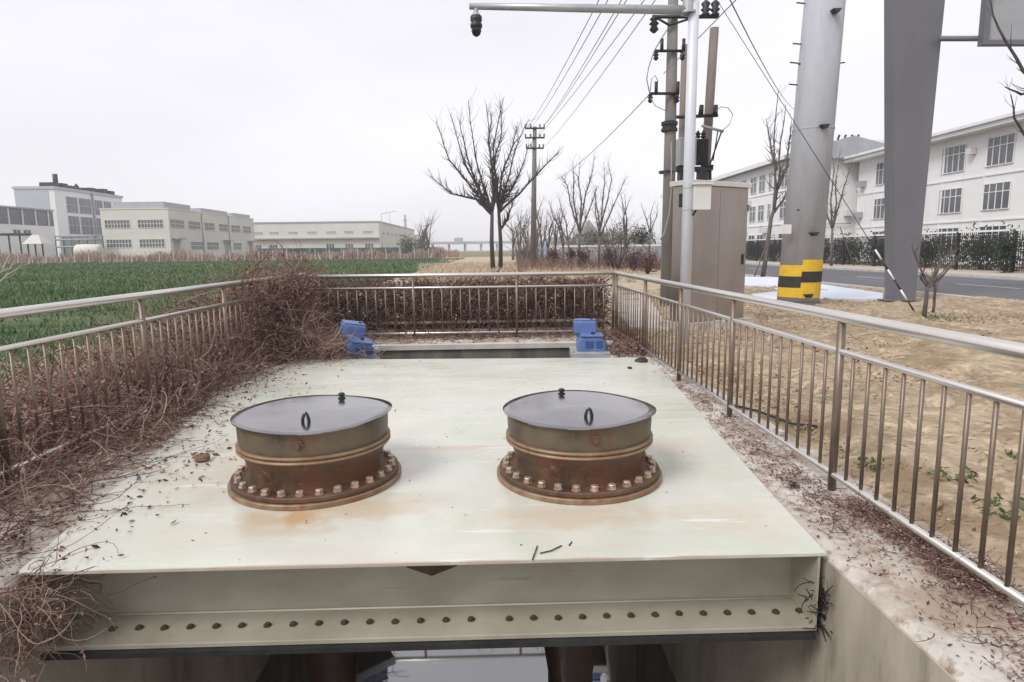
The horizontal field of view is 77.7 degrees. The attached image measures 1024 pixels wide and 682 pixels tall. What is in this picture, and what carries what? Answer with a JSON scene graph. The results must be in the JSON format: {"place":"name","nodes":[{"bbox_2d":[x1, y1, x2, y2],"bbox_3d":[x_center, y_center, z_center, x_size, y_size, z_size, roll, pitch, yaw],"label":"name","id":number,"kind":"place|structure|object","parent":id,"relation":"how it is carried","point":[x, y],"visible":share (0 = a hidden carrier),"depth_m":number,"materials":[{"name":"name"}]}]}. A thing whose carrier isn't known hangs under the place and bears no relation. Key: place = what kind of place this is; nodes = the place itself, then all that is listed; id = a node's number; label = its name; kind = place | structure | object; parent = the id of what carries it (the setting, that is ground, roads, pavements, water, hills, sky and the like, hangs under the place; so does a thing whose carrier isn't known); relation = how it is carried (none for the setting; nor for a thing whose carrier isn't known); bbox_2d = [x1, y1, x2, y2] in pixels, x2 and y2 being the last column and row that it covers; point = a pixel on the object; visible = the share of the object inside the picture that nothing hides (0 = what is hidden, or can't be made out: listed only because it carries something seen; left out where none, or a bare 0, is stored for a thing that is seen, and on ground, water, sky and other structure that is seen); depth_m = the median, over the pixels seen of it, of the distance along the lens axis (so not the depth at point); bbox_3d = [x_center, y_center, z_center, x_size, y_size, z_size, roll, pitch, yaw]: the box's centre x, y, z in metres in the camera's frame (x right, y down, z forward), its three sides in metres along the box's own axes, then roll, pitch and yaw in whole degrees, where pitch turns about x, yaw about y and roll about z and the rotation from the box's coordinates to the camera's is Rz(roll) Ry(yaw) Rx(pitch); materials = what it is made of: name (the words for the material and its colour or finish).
{"place":"outdoors","nodes":[
{"label":"outdoors","id":0,"kind":"place"},
{"bbox_2d":[0,205,55,257],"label":"workshop building","id":1,"kind":"structure","parent":0,"point":[32,221],"depth_m":154.43,"materials":[{"name":"paint"}]},
{"bbox_2d":[12,174,122,256],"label":"factory tower","id":2,"kind":"structure","parent":0,"point":[76,211],"depth_m":168.40,"materials":[{"name":"paint"}]},
{"bbox_2d":[66,196,78,213],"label":"window","id":3,"kind":"structure","parent":2,"relation":"in","point":[72,204],"depth_m":170.15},
{"bbox_2d":[68,216,80,233],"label":"window","id":4,"kind":"structure","parent":2,"relation":"in","point":[74,222],"depth_m":170.86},
{"bbox_2d":[78,198,91,214],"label":"window","id":5,"kind":"structure","parent":2,"relation":"in","point":[84,204],"depth_m":175.51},
{"bbox_2d":[80,217,93,234],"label":"window","id":6,"kind":"structure","parent":2,"relation":"in","point":[87,227],"depth_m":176.28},
{"bbox_2d":[99,202,257,257],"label":"factory building","id":7,"kind":"structure","parent":0,"point":[137,228],"depth_m":147.87,"materials":[{"name":"paint"}]},
{"bbox_2d":[104,220,129,227],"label":"window","id":8,"kind":"structure","parent":7,"relation":"in","point":[107,223],"depth_m":145.32,"materials":[{"name":"grey glass"}]},
{"bbox_2d":[106,239,131,247],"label":"window","id":9,"kind":"structure","parent":7,"relation":"in","point":[110,243],"depth_m":145.93,"materials":[{"name":"grey glass"}]},
{"bbox_2d":[137,219,163,227],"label":"window","id":10,"kind":"structure","parent":7,"relation":"in","point":[142,223],"depth_m":145.50,"materials":[{"name":"grey glass"}]},
{"bbox_2d":[139,239,164,246],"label":"window","id":11,"kind":"structure","parent":7,"relation":"in","point":[142,242],"depth_m":146.14,"materials":[{"name":"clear glass"}]},
{"bbox_2d":[0,257,463,389],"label":"field","id":12,"kind":"structure","parent":0,"point":[36,321],"depth_m":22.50,"materials":[{"name":"plant"}]},
{"bbox_2d":[256,644,675,681],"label":"water","id":13,"kind":"structure","parent":0,"point":[634,663],"depth_m":6.51,"materials":[{"name":"liquid"}]},
{"bbox_2d":[0,0,1023,250],"label":"sky","id":14,"kind":"structure","parent":0,"point":[263,110],"materials":[{"name":"white"}]},
{"bbox_2d":[8,250,1023,386],"bbox_3d":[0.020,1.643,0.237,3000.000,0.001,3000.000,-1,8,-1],"label":"ground","id":15,"kind":"structure","parent":0,"point":[506,253],"depth_m":193.13,"materials":[{"name":"soil"}]},
{"bbox_2d":[22,235,53,257],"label":"shelter","id":16,"kind":"object","parent":15,"relation":"on","point":[37,239],"visible":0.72,"depth_m":138.66,"materials":[{"name":"metal"}]},
{"bbox_2d":[54,235,103,256],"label":"pipe rack","id":17,"kind":"object","parent":15,"relation":"on","point":[71,239],"visible":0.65,"depth_m":143.56,"materials":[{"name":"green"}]},
{"bbox_2d":[73,244,104,256],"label":"storage tank","id":18,"kind":"object","parent":15,"relation":"on","point":[87,247],"visible":0.46,"depth_m":140.85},
{"bbox_2d":[0,341,246,466],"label":"brush soil","id":19,"kind":"structure","parent":15,"relation":"on","point":[78,398],"depth_m":7.18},
{"bbox_2d":[0,311,233,406],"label":"field margin grass","id":20,"kind":"structure","parent":19,"relation":"on","point":[40,362],"depth_m":8.50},
{"bbox_2d":[0,255,345,504],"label":"dead vine brush","id":21,"kind":"object","parent":19,"relation":"on","point":[43,401],"visible":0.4,"depth_m":6.53,"materials":[{"name":"plant"}]},
{"bbox_2d":[0,246,459,263],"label":"reed band","id":22,"kind":"object","parent":15,"relation":"on","point":[180,255],"visible":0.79,"depth_m":134.72,"materials":[{"name":"plant"}]},
{"bbox_2d":[254,221,414,253],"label":"factory building","id":23,"kind":"structure","parent":15,"relation":"on","point":[344,234],"depth_m":225.27,"materials":[{"name":"paint"}]},
{"bbox_2d":[257,247,437,254],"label":"fence","id":24,"kind":"object","parent":15,"relation":"on","point":[388,250],"visible":0.34,"depth_m":188.18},
{"bbox_2d":[397,232,419,253],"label":"tree","id":25,"kind":"object","parent":15,"relation":"on","point":[406,246],"visible":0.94,"depth_m":167.02,"materials":[{"name":"grey plant"}]},
{"bbox_2d":[308,267,636,337],"bbox_3d":[-1.212,-0.864,12.845,7.144,1.351,2.881,-1,8,-1],"label":"maroon brush","id":26,"kind":"object","parent":15,"relation":"on","point":[446,295],"visible":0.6,"depth_m":12.16,"materials":[{"name":"plant"}]},
{"bbox_2d":[425,238,542,251],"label":"viaduct","id":27,"kind":"object","parent":15,"relation":"on","point":[458,241],"visible":0.46,"depth_m":471.93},
{"bbox_2d":[0,318,1023,681],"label":"concrete channel","id":28,"kind":"object","parent":15,"relation":"in","point":[878,628],"visible":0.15,"depth_m":3.56,"materials":[{"name":"concrete"}]},
{"bbox_2d":[0,273,306,486],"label":"stainless railing","id":29,"kind":"object","parent":28,"relation":"on","point":[20,311],"visible":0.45,"depth_m":5.69,"materials":[{"name":"metal"}]},
{"bbox_2d":[0,236,365,522],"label":"climbing vine","id":30,"kind":"object","parent":29,"relation":"attached to","point":[295,288],"visible":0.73,"depth_m":8.68,"materials":[{"name":"plant"}]},
{"bbox_2d":[0,322,337,620],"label":"ledge vine","id":31,"kind":"object","parent":28,"relation":"on","point":[54,484],"visible":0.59,"depth_m":4.90,"materials":[{"name":"plant"}]},
{"bbox_2d":[250,291,400,367],"bbox_3d":[-3.000,-0.220,9.547,2.543,0.989,2.379,-1,8,-1],"label":"dry bush","id":32,"kind":"object","parent":28,"relation":"on","point":[329,347],"visible":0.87,"depth_m":9.43,"materials":[{"name":"plant"}]},
{"bbox_2d":[333,319,380,358],"bbox_3d":[-2.429,0.051,9.912,0.705,0.764,0.730,-5,9,-27],"label":"valve actuator","id":33,"kind":"object","parent":28,"relation":"on","point":[355,343],"visible":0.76,"depth_m":9.80,"materials":[{"name":"blue paint"}]},
{"bbox_2d":[17,357,826,660],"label":"steel deck","id":34,"kind":"structure","parent":28,"relation":"on","point":[692,548],"depth_m":3.58,"materials":[{"name":"paint"}]},
{"bbox_2d":[0,517,155,681],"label":"hanging vine","id":35,"kind":"object","parent":34,"relation":"hanging from","point":[44,601],"visible":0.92,"depth_m":3.13,"materials":[{"name":"plant"}]},
{"bbox_2d":[0,343,395,577],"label":"deck vine","id":36,"kind":"object","parent":34,"relation":"on","point":[73,496],"visible":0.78,"depth_m":4.18,"materials":[{"name":"brown plant"}]},
{"bbox_2d":[227,392,401,510],"bbox_3d":[-1.372,0.689,4.439,1.164,0.555,1.164,-1,8,-1],"label":"pipe riser","id":37,"kind":"object","parent":34,"relation":"on","point":[307,452],"visible":1,"depth_m":4.07,"materials":[{"name":"paint"}]},
{"bbox_2d":[303,652,358,681],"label":"suction pipe","id":38,"kind":"object","parent":34,"relation":"attached to","point":[331,667],"visible":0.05,"depth_m":4.06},
{"bbox_2d":[544,646,596,681],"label":"suction pipe","id":39,"kind":"object","parent":34,"relation":"attached to","point":[570,663],"visible":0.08,"depth_m":4.10,"materials":[{"name":"metal"}]},
{"bbox_2d":[497,388,661,505],"bbox_3d":[0.468,0.663,4.463,1.156,0.555,1.156,-1,8,-1],"label":"pipe riser","id":40,"kind":"object","parent":34,"relation":"on","point":[580,447],"visible":1,"depth_m":4.09,"materials":[{"name":"paint"}]},
{"bbox_2d":[794,577,832,640],"bbox_3d":[1.628,1.419,3.374,0.249,0.405,0.289,-3,9,-18],"label":"seal bundle","id":41,"kind":"object","parent":34,"relation":"attached to","point":[822,606],"visible":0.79,"depth_m":3.35,"materials":[{"name":"black rubber"}]},
{"bbox_2d":[307,271,614,338],"bbox_3d":[-0.906,-0.647,11.606,5.582,1.191,0.072,-1,8,-1],"label":"stainless railing","id":42,"kind":"object","parent":28,"relation":"on","point":[516,286],"visible":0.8,"depth_m":11.57,"materials":[{"name":"metal"}]},
{"bbox_2d":[332,313,618,343],"bbox_3d":[-0.946,-0.263,11.593,6.012,0.542,1.874,-1,8,-1],"label":"end ledge vine","id":43,"kind":"object","parent":28,"relation":"on","point":[470,336],"visible":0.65,"depth_m":11.57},
{"bbox_2d":[569,318,612,357],"bbox_3d":[1.244,-0.038,9.970,0.660,0.602,0.720,0,8,3],"label":"valve actuator","id":44,"kind":"object","parent":28,"relation":"on","point":[589,340],"visible":0.93,"depth_m":9.77,"materials":[{"name":"blue paint"}]},
{"bbox_2d":[595,317,660,357],"bbox_3d":[1.817,-0.117,10.552,1.166,0.474,2.645,-1,8,-1],"label":"leaf heap","id":45,"kind":"object","parent":28,"relation":"on","point":[620,341],"visible":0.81,"depth_m":9.85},
{"bbox_2d":[614,345,1023,681],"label":"dry debris","id":46,"kind":"object","parent":28,"relation":"on","point":[971,579],"visible":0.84,"depth_m":3.36,"materials":[{"name":"plant"}]},
{"bbox_2d":[615,271,1023,606],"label":"stainless railing","id":47,"kind":"object","parent":28,"relation":"on","point":[995,346],"visible":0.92,"depth_m":4.01,"materials":[{"name":"metal"}]},
{"bbox_2d":[760,80,792,276],"bbox_3d":[13.652,-8.058,32.508,1.796,9.675,2.083,1,8,14],"label":"bare tree","id":48,"kind":"object","parent":15,"relation":"on","point":[777,185],"visible":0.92,"depth_m":32.61,"materials":[{"name":"grey plant"}]},
{"bbox_2d":[827,229,872,264],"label":"evergreen bush","id":49,"kind":"object","parent":15,"relation":"on","point":[839,253],"visible":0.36,"depth_m":49.26,"materials":[{"name":"green plant"}]},
{"bbox_2d":[857,231,883,265],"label":"evergreen bush","id":50,"kind":"object","parent":15,"relation":"on","point":[871,250],"visible":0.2,"depth_m":45.66,"materials":[{"name":"green plant"}]},
{"bbox_2d":[745,263,1023,279],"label":"kerb","id":51,"kind":"structure","parent":15,"relation":"on","point":[965,275],"depth_m":32.13,"materials":[{"name":"concrete"}]},
{"bbox_2d":[745,274,1023,302],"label":"kerb","id":52,"kind":"structure","parent":15,"relation":"on","point":[881,288],"depth_m":24.43,"materials":[{"name":"concrete"}]},
{"bbox_2d":[919,229,964,267],"bbox_3d":[26.648,-5.838,40.567,1.995,2.630,6.132,-1,8,-1],"label":"evergreen bush","id":53,"kind":"object","parent":15,"relation":"on","point":[933,249],"visible":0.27,"depth_m":39.85,"materials":[{"name":"green plant"}]},
{"bbox_2d":[335,256,747,324],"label":"tan ground","id":54,"kind":"structure","parent":0,"point":[638,284],"depth_m":35.24,"materials":[{"name":"brown soil"}]},
{"bbox_2d":[423,88,503,269],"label":"bare tree","id":55,"kind":"object","parent":54,"relation":"on","point":[485,203],"visible":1,"depth_m":48.46,"materials":[{"name":"brown plant"}]},
{"bbox_2d":[483,93,561,267],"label":"bare tree","id":56,"kind":"object","parent":54,"relation":"on","point":[503,191],"visible":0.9,"depth_m":50.09,"materials":[{"name":"brown plant"}]},
{"bbox_2d":[417,261,641,284],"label":"tan grass","id":57,"kind":"structure","parent":54,"relation":"on","point":[471,268],"depth_m":44.34,"materials":[{"name":"plant"}]},
{"bbox_2d":[525,124,544,266],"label":"utility pole","id":58,"kind":"object","parent":54,"relation":"on","point":[533,147],"visible":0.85,"depth_m":52.61,"materials":[{"name":"concrete"}]},
{"bbox_2d":[549,188,576,265],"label":"bare tree","id":59,"kind":"object","parent":54,"relation":"on","point":[566,230],"visible":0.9,"depth_m":51.38,"materials":[{"name":"brown plant"}]},
{"bbox_2d":[557,151,599,264],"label":"bare tree","id":60,"kind":"object","parent":54,"relation":"on","point":[579,227],"visible":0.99,"depth_m":49.19,"materials":[{"name":"brown plant"}]},
{"bbox_2d":[497,208,661,264],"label":"sapling thicket","id":61,"kind":"object","parent":54,"relation":"on","point":[519,249],"visible":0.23,"depth_m":65.17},
{"bbox_2d":[508,252,660,271],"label":"dry undergrowth","id":62,"kind":"object","parent":54,"relation":"on","point":[554,265],"visible":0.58,"depth_m":47.10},
{"bbox_2d":[559,244,660,263],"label":"boundary wall","id":63,"kind":"structure","parent":54,"relation":"on","point":[638,246],"depth_m":65.62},
{"bbox_2d":[591,156,628,265],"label":"bare tree","id":64,"kind":"object","parent":54,"relation":"on","point":[603,211],"visible":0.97,"depth_m":50.18,"materials":[{"name":"brown plant"}]},
{"bbox_2d":[584,213,652,269],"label":"grey green shrub","id":65,"kind":"object","parent":54,"relation":"on","point":[610,255],"visible":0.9,"depth_m":44.71,"materials":[{"name":"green plant"}]},
{"bbox_2d":[620,245,645,270],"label":"red bush","id":66,"kind":"object","parent":54,"relation":"on","point":[632,258],"visible":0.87,"depth_m":41.83,"materials":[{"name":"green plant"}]},
{"bbox_2d":[627,224,657,244],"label":"shrub","id":67,"kind":"object","parent":54,"relation":"on","point":[640,239],"visible":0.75,"depth_m":74.18,"materials":[{"name":"green plant"}]},
{"bbox_2d":[632,244,660,273],"bbox_3d":[8.588,-5.197,39.949,1.884,1.961,1.762,-8,11,-40],"label":"red bush","id":68,"kind":"object","parent":54,"relation":"on","point":[646,265],"visible":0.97,"depth_m":39.85,"materials":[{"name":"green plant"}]},
{"bbox_2d":[678,44,686,137],"bbox_3d":[4.957,-4.821,18.640,0.288,7.308,0.253,-1,8,-1],"label":"utility pole","id":69,"kind":"object","parent":54,"relation":"on","point":[682,97],"visible":0.11,"depth_m":18.23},
{"bbox_2d":[676,27,723,179],"bbox_3d":[5.295,-5.023,18.414,1.488,7.772,0.694,-1,8,-1],"label":"utility pole","id":70,"kind":"object","parent":54,"relation":"on","point":[709,111],"visible":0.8,"depth_m":18.13,"materials":[{"name":"metal"}]},
{"bbox_2d":[676,130,712,180],"bbox_3d":[5.207,-5.306,18.274,1.061,1.496,0.560,-1,8,-1],"label":"transformer","id":71,"kind":"object","parent":70,"relation":"attached to","point":[701,150],"visible":0.7,"depth_m":18.08,"materials":[{"name":"metal"}]},
{"bbox_2d":[660,134,883,260],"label":"office building","id":72,"kind":"structure","parent":0,"point":[760,196],"depth_m":68.26,"materials":[{"name":"paint"}]},
{"bbox_2d":[578,286,1023,580],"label":"dirt ground","id":73,"kind":"structure","parent":0,"point":[997,374],"depth_m":6.66,"materials":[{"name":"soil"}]},
{"bbox_2d":[469,0,698,346],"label":"camera gantry","id":74,"kind":"object","parent":73,"relation":"on","point":[689,9],"visible":0.91,"depth_m":9.57,"materials":[{"name":"metal"}]},
{"bbox_2d":[470,8,481,36],"bbox_3d":[-0.532,-4.750,9.450,0.180,0.430,0.180,-1,8,-1],"label":"dome camera","id":75,"kind":"object","parent":74,"relation":"attached to","point":[476,21],"visible":1,"depth_m":9.40,"materials":[{"name":"paint"}]},
{"bbox_2d":[692,182,713,215],"bbox_3d":[2.883,-2.196,9.867,0.399,0.499,0.260,-1,8,-1],"label":"control box","id":76,"kind":"object","parent":74,"relation":"attached to","point":[701,196],"visible":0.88,"depth_m":9.77,"materials":[{"name":"paint"}]},
{"bbox_2d":[604,291,667,332],"bbox_3d":[3.535,-1.046,18.039,1.594,0.100,12.089,0,8,4],"label":"concrete pad","id":77,"kind":"object","parent":73,"relation":"on","point":[639,312],"visible":0.36,"depth_m":15.01,"materials":[{"name":"concrete"}]},
{"bbox_2d":[648,0,719,305],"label":"utility pole","id":78,"kind":"object","parent":73,"relation":"on","point":[669,129],"visible":0.97,"depth_m":16.97,"materials":[{"name":"concrete"}]},
{"bbox_2d":[717,0,915,312],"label":"guy wire","id":79,"kind":"object","parent":78,"relation":"attached to","point":[891,275],"visible":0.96,"depth_m":14.95,"materials":[{"name":"metal"}]},
{"bbox_2d":[660,179,753,332],"bbox_3d":[3.898,-1.660,12.558,1.900,2.870,0.750,-6,10,-31],"label":"steel cabinet","id":80,"kind":"object","parent":73,"relation":"on","point":[719,253],"visible":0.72,"depth_m":12.30,"materials":[{"name":"metal"}]},
{"bbox_2d":[777,0,845,304],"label":"round steel pole","id":81,"kind":"object","parent":73,"relation":"on","point":[803,229],"visible":0.9,"depth_m":16.46,"materials":[{"name":"grey paint"}]},
{"bbox_2d":[602,297,1023,557],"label":"soil crumbs","id":82,"kind":"object","parent":73,"relation":"on","point":[940,508],"visible":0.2,"depth_m":8.19,"materials":[{"name":"soil"}]},
{"bbox_2d":[877,0,944,301],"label":"steel pillar","id":83,"kind":"structure","parent":73,"relation":"on","point":[912,32],"depth_m":17.58,"materials":[{"name":"metal"}]},
{"bbox_2d":[937,0,1023,46],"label":"billboard","id":84,"kind":"object","parent":83,"relation":"attached to","point":[1007,13],"visible":1,"depth_m":16.82,"materials":[{"name":"metal"}]},
{"bbox_2d":[903,232,972,317],"bbox_3d":[8.972,-1.368,13.502,1.672,1.944,0.537,-2,8,-8],"label":"pruned shrub","id":85,"kind":"object","parent":73,"relation":"on","point":[935,280],"visible":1,"depth_m":13.49,"materials":[{"name":"brown plant"}]},
{"bbox_2d":[918,459,978,482],"bbox_3d":[2.952,0.902,4.312,0.433,0.112,0.442,-6,10,-31],"label":"weed clump","id":86,"kind":"object","parent":73,"relation":"on","point":[945,473],"visible":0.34,"depth_m":4.24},
{"bbox_2d":[971,492,1023,519],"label":"weed clump","id":87,"kind":"object","parent":73,"relation":"on","point":[1000,508],"visible":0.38,"depth_m":3.73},
{"bbox_2d":[986,0,1023,135],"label":"bare tree","id":88,"kind":"object","parent":73,"relation":"on","point":[1015,56],"visible":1,"depth_m":8.84,"materials":[{"name":"brown plant"}]},
{"bbox_2d":[745,277,882,300],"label":"concrete path","id":89,"kind":"structure","parent":0,"point":[835,292],"depth_m":21.06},
{"bbox_2d":[651,263,1023,299],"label":"road","id":90,"kind":"structure","parent":0,"point":[954,285],"depth_m":26.68,"materials":[{"name":"asphalt"}]},
{"bbox_2d":[745,260,1023,276],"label":"pavement","id":91,"kind":"structure","parent":0,"point":[991,272],"depth_m":35.78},
{"bbox_2d":[757,239,775,261],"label":"iron fence section","id":92,"kind":"object","parent":91,"relation":"on","point":[771,247],"visible":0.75,"depth_m":61.19,"materials":[{"name":"metal"}]},
{"bbox_2d":[823,236,844,264],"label":"iron fence section","id":93,"kind":"object","parent":91,"relation":"on","point":[838,245],"visible":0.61,"depth_m":49.19,"materials":[{"name":"metal"}]},
{"bbox_2d":[827,146,853,265],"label":"bare tree","id":94,"kind":"object","parent":91,"relation":"on","point":[832,220],"visible":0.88,"depth_m":45.65,"materials":[{"name":"brown plant"}]},
{"bbox_2d":[843,235,876,265],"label":"iron fence section","id":95,"kind":"object","parent":91,"relation":"on","point":[852,245],"visible":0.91,"depth_m":45.92,"materials":[{"name":"metal"}]},
{"bbox_2d":[920,231,959,269],"bbox_3d":[25.405,-5.445,38.258,0.150,2.190,4.070,-1,8,-1],"label":"iron fence section","id":96,"kind":"object","parent":91,"relation":"on","point":[945,241],"visible":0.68,"depth_m":37.61,"materials":[{"name":"metal"}]},
{"bbox_2d":[938,221,1023,271],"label":"evergreen bush","id":97,"kind":"object","parent":91,"relation":"on","point":[975,248],"visible":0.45,"depth_m":35.98,"materials":[{"name":"green plant"}]},
{"bbox_2d":[956,229,1017,271],"bbox_3d":[25.510,-4.876,34.300,0.150,2.190,4.070,-1,8,-1],"label":"iron fence section","id":98,"kind":"object","parent":91,"relation":"on","point":[990,240],"visible":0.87,"depth_m":34.50,"materials":[{"name":"metal"}]},
{"bbox_2d":[990,224,1020,272],"bbox_3d":[24.781,-4.548,31.859,1.187,2.582,1.298,-6,10,-31],"label":"conifer","id":99,"kind":"object","parent":91,"relation":"on","point":[1005,251],"visible":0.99,"depth_m":31.77,"materials":[{"name":"green plant"}]},
{"bbox_2d":[841,110,1023,265],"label":"office building","id":100,"kind":"structure","parent":0,"point":[976,172],"depth_m":50.99,"materials":[{"name":"paint"}]},
{"bbox_2d":[871,198,883,219],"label":"window","id":101,"kind":"structure","parent":100,"relation":"in","point":[879,202],"depth_m":62.82,"materials":[{"name":"grey glass"}]},
{"bbox_2d":[873,162,883,185],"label":"window","id":102,"kind":"structure","parent":100,"relation":"in","point":[880,166],"depth_m":62.50,"materials":[{"name":"grey glass"}]},
{"bbox_2d":[937,187,962,213],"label":"window","id":103,"kind":"structure","parent":100,"relation":"in","point":[951,198],"depth_m":52.81,"materials":[{"name":"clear glass"}]},
{"bbox_2d":[940,143,966,174],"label":"window","id":104,"kind":"structure","parent":100,"relation":"in","point":[955,157],"depth_m":52.38,"materials":[{"name":"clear glass"}]},
{"bbox_2d":[980,181,1011,210],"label":"window","id":105,"kind":"structure","parent":100,"relation":"in","point":[996,195],"depth_m":48.02,"materials":[{"name":"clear glass"}]},
{"bbox_2d":[984,132,1015,166],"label":"window","id":106,"kind":"structure","parent":100,"relation":"in","point":[1001,149],"depth_m":47.53,"materials":[{"name":"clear glass"}]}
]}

